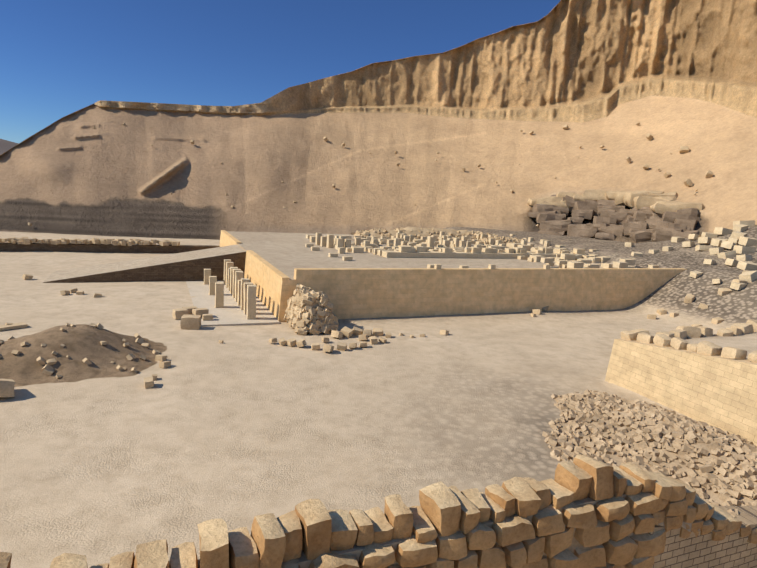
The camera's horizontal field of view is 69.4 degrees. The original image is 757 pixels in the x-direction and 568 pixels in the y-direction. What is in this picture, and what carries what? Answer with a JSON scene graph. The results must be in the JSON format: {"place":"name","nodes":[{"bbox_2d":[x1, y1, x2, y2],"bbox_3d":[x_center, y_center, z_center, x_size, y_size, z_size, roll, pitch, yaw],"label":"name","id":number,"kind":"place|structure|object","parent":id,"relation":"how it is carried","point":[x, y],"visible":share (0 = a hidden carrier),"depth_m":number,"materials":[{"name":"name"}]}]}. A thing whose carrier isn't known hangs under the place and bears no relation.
{"place":"outdoors","nodes":[
{"label":"outdoors","id":0,"kind":"place"},
{"bbox_2d":[0,139,18,154],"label":"hill","id":1,"kind":"structure","parent":0,"point":[5,145],"depth_m":488.86,"materials":[{"name":"brown stone"}]},
{"bbox_2d":[43,252,245,282],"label":"ramp walls","id":2,"kind":"structure","parent":0,"point":[190,270],"depth_m":69.39,"materials":[{"name":"beige stone"}]},
{"bbox_2d":[0,0,559,142],"label":"sky","id":3,"kind":"structure","parent":0,"point":[59,58],"materials":[{"name":"blue"}]},
{"bbox_2d":[0,225,756,567],"bbox_3d":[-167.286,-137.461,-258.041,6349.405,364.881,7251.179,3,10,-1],"label":"ground","id":4,"kind":"structure","parent":0,"point":[240,425],"depth_m":32.81,"materials":[{"name":"beige sand"}]},
{"bbox_2d":[0,324,167,386],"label":"dirt mound","id":5,"kind":"object","parent":4,"relation":"on","point":[80,342],"visible":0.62,"depth_m":36.68,"materials":[{"name":"brown soil"}]},
{"bbox_2d":[0,323,159,378],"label":"mound stones","id":6,"kind":"object","parent":5,"relation":"on","point":[47,369],"visible":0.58,"depth_m":36.56,"materials":[{"name":"stone"}]},
{"bbox_2d":[0,242,219,252],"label":"forecourt wall","id":7,"kind":"structure","parent":4,"relation":"on","point":[69,247],"depth_m":91.18,"materials":[{"name":"stone"}]},
{"bbox_2d":[0,237,179,245],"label":"stone forecourt walls","id":8,"kind":"structure","parent":7,"relation":"on","point":[27,240],"depth_m":90.45,"materials":[{"name":"beige stone"}]},
{"bbox_2d":[44,244,245,281],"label":"ramp surface","id":9,"kind":"object","parent":4,"relation":"on","point":[129,264],"visible":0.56,"depth_m":71.64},
{"bbox_2d":[204,259,256,318],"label":"pillars","id":10,"kind":"structure","parent":4,"relation":"on","point":[241,288],"depth_m":56.63,"materials":[{"name":"stone"}]},
{"bbox_2d":[186,281,279,326],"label":"colonnade floor","id":11,"kind":"structure","parent":4,"relation":"on","point":[231,313],"depth_m":55.83,"materials":[{"name":"beige stone"}]},
{"bbox_2d":[0,274,548,396],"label":"scattered stone blocks","id":12,"kind":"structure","parent":4,"relation":"on","point":[190,317],"depth_m":47.82,"materials":[{"name":"stone"}]},
{"bbox_2d":[284,284,338,334],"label":"rubble wall stones","id":13,"kind":"object","parent":4,"relation":"on","point":[300,314],"visible":1,"depth_m":49.37,"materials":[{"name":"beige stone"}]},
{"bbox_2d":[306,301,323,328],"bbox_3d":[-6.200,2.391,51.147,3.400,3.328,4.550,-1,11,-22],"label":"rubble core","id":14,"kind":"object","parent":4,"relation":"on","point":[314,304],"depth_m":49.46,"materials":[{"name":"brown stone"}]},
{"bbox_2d":[0,0,756,242],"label":"hillside","id":15,"kind":"structure","parent":4,"relation":"on","point":[672,76],"depth_m":149.98,"materials":[{"name":"beige stone"}]},
{"bbox_2d":[28,122,712,227],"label":"scree boulders","id":16,"kind":"object","parent":15,"relation":"on","point":[686,149],"visible":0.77,"depth_m":133.67,"materials":[{"name":"brown stone"}]},
{"bbox_2d":[354,227,516,243],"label":"terrace rubble heaps","id":17,"kind":"object","parent":4,"relation":"on","point":[424,233],"visible":0.1,"depth_m":107.42,"materials":[{"name":"beige stone"}]},
{"bbox_2d":[351,227,522,244],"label":"terrace rubble stones","id":18,"kind":"object","parent":4,"relation":"on","point":[484,240],"visible":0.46,"depth_m":105.92,"materials":[{"name":"beige stone"}]},
{"bbox_2d":[219,232,672,321],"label":"temple platform walls","id":19,"kind":"structure","parent":4,"relation":"on","point":[362,298],"depth_m":60.60,"materials":[{"name":"beige stone"}]},
{"bbox_2d":[227,231,602,279],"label":"upper terrace","id":20,"kind":"structure","parent":19,"relation":"on","point":[286,254],"depth_m":74.13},
{"bbox_2d":[221,230,686,279],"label":"temple parapet","id":21,"kind":"structure","parent":19,"relation":"on","point":[368,273],"depth_m":60.52,"materials":[{"name":"beige stone"}]},
{"bbox_2d":[305,230,658,268],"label":"stone blocks","id":22,"kind":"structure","parent":4,"relation":"on","point":[407,246],"depth_m":82.12,"materials":[{"name":"stone"}]},
{"bbox_2d":[528,195,699,241],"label":"shale outcrop rocks","id":23,"kind":"object","parent":4,"relation":"on","point":[641,224],"visible":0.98,"depth_m":119.90,"materials":[{"name":"grey stone"}]},
{"bbox_2d":[527,189,704,213],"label":"outcrop cap rocks","id":24,"kind":"object","parent":23,"relation":"on","point":[661,202],"visible":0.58,"depth_m":119.99,"materials":[{"name":"beige stone"}]},
{"bbox_2d":[554,393,756,505],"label":"rubble pile","id":25,"kind":"object","parent":4,"relation":"on","point":[618,461],"depth_m":27.67,"materials":[{"name":"beige stone"}]},
{"bbox_2d":[542,389,756,505],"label":"rubble pile stones","id":26,"kind":"object","parent":25,"relation":"on","point":[582,415],"visible":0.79,"depth_m":28.65,"materials":[{"name":"beige stone"}]},
{"bbox_2d":[605,339,756,445],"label":"retaining wall","id":27,"kind":"structure","parent":4,"relation":"on","point":[720,393],"depth_m":34.42,"materials":[{"name":"stone"}]},
{"bbox_2d":[617,339,756,364],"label":"wall top","id":28,"kind":"structure","parent":27,"relation":"attached to","point":[717,356],"depth_m":35.03,"materials":[{"name":"beige stone"}]},
{"bbox_2d":[620,270,756,362],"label":"stone blocks","id":29,"kind":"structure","parent":27,"relation":"on","point":[676,337],"depth_m":40.17,"materials":[{"name":"stone"}]},
{"bbox_2d":[625,220,756,289],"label":"stone blocks","id":30,"kind":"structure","parent":4,"relation":"on","point":[736,237],"depth_m":82.86,"materials":[{"name":"stone"}]},
{"bbox_2d":[169,493,756,567],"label":"wall","id":31,"kind":"structure","parent":0,"point":[734,550],"depth_m":11.60,"materials":[{"name":"beige stone"}]},
{"bbox_2d":[0,454,756,567],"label":"block wall","id":32,"kind":"structure","parent":31,"relation":"attached to","point":[317,532],"depth_m":9.40,"materials":[{"name":"stone"}]},
{"bbox_2d":[656,509,738,531],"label":"loose stones","id":33,"kind":"object","parent":31,"relation":"on","point":[734,512],"visible":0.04,"depth_m":11.26,"materials":[{"name":"beige stone"}]}
]}

